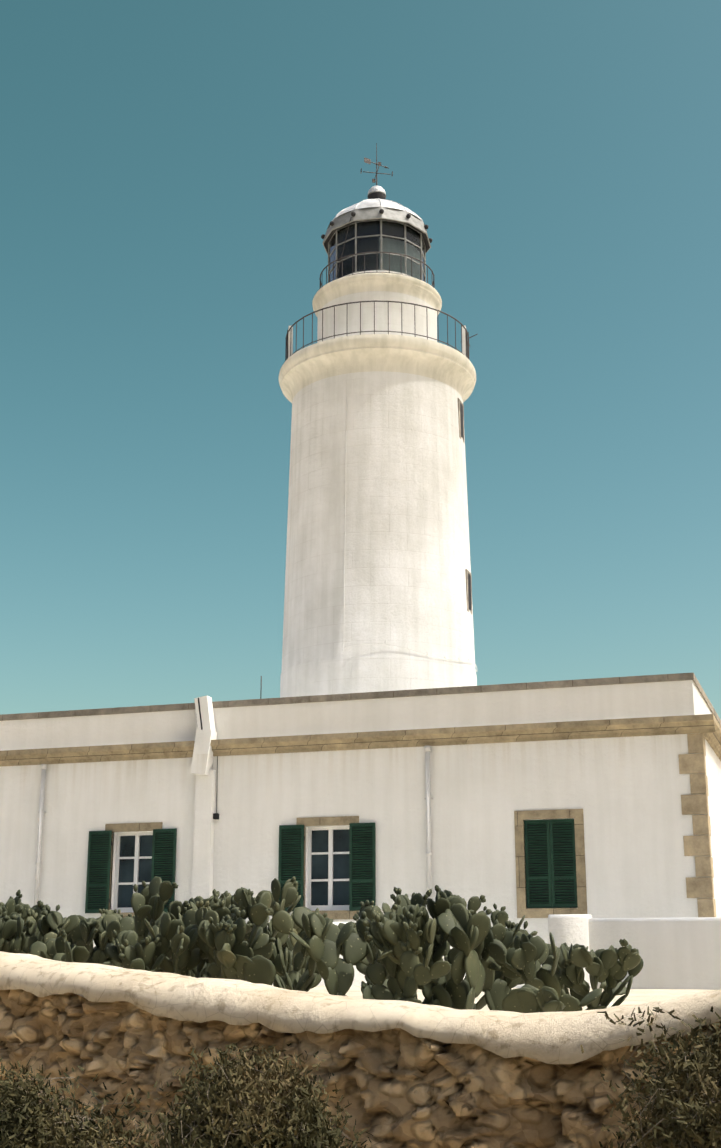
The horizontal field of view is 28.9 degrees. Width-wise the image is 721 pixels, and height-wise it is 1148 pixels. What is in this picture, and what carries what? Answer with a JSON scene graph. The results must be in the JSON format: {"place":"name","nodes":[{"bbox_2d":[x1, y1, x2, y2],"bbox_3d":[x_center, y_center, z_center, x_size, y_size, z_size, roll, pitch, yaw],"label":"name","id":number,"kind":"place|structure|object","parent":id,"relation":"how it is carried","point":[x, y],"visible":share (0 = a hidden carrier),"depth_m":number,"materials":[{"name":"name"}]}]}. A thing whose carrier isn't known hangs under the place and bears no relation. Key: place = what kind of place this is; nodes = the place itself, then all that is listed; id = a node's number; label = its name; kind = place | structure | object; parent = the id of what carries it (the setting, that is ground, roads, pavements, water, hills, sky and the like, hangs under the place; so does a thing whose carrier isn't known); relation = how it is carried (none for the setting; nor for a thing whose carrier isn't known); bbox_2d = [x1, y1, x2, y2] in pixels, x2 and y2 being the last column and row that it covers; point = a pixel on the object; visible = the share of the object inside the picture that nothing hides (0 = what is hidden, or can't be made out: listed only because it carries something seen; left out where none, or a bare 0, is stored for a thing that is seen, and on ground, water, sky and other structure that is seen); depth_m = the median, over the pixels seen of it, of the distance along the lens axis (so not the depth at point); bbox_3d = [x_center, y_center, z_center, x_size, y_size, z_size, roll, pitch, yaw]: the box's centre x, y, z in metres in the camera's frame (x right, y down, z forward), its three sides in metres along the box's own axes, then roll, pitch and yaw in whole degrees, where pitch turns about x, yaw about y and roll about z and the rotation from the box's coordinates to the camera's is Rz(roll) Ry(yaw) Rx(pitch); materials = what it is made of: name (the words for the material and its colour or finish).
{"place":"outdoors","nodes":[
{"label":"outdoors","id":0,"kind":"place"},
{"bbox_2d":[0,0,720,719],"label":"sky","id":1,"kind":"structure","parent":0,"point":[173,173],"materials":[{"name":"blue"}]},
{"bbox_2d":[272,985,708,1010],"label":"ground","id":2,"kind":"structure","parent":0,"point":[639,996],"depth_m":21.05,"materials":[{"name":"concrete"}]},
{"bbox_2d":[0,890,31,918],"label":"prickly pear","id":3,"kind":"object","parent":2,"relation":"on","point":[12,906],"visible":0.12,"depth_m":14.98,"materials":[{"name":"green plant"}]},
{"bbox_2d":[0,900,135,966],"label":"prickly pear","id":4,"kind":"object","parent":2,"relation":"on","point":[54,931],"visible":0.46,"depth_m":13.18,"materials":[{"name":"green plant"}]},
{"bbox_2d":[29,876,377,999],"bbox_3d":[-1.277,3.632,13.168,3.230,1.548,5.171,-5,-16,18],"label":"prickly pear","id":5,"kind":"object","parent":2,"relation":"on","point":[213,936],"visible":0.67,"depth_m":11.33,"materials":[{"name":"green plant"}]},
{"bbox_2d":[0,673,720,943],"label":"keepers house","id":6,"kind":"structure","parent":2,"relation":"on","point":[536,804],"depth_m":29.02,"materials":[{"name":"paint"}]},
{"bbox_2d":[279,143,477,697],"bbox_3d":[0.481,-1.330,38.826,5.630,23.950,5.630,-5,-16,18],"label":"lighthouse","id":7,"kind":"object","parent":2,"relation":"on","point":[377,381],"visible":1,"depth_m":37.09,"materials":[{"name":"paint"}]},
{"bbox_2d":[93,914,720,989],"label":"courtyard wall","id":8,"kind":"structure","parent":2,"relation":"on","point":[681,953],"depth_m":23.32,"materials":[{"name":"white paint"}]},
{"bbox_2d":[265,885,643,1012],"bbox_3d":[0.994,3.483,12.519,2.989,1.498,5.654,-2,-15,6],"label":"prickly pear","id":9,"kind":"object","parent":2,"relation":"on","point":[413,942],"visible":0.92,"depth_m":10.97,"materials":[{"name":"green plant"}]},
{"bbox_3d":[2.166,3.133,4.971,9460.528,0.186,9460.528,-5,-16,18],"label":"ground","id":10,"kind":"structure","parent":0,"visible":0},
{"bbox_2d":[0,1058,155,1147],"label":"shrub","id":11,"kind":"object","parent":10,"relation":"on","point":[27,1120],"visible":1,"depth_m":6.75,"materials":[{"name":"green plant"}]},
{"bbox_2d":[131,1043,372,1147],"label":"shrub","id":12,"kind":"object","parent":10,"relation":"on","point":[250,1106],"visible":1,"depth_m":6.55,"materials":[{"name":"green plant"}]},
{"bbox_2d":[0,951,720,1147],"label":"stone wall","id":13,"kind":"structure","parent":10,"relation":"on","point":[407,1074],"depth_m":8.04,"materials":[{"name":"stone"}]},
{"bbox_2d":[581,1006,720,1147],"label":"shrub","id":14,"kind":"object","parent":10,"relation":"on","point":[686,1112],"visible":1,"depth_m":5.79,"materials":[{"name":"green plant"}]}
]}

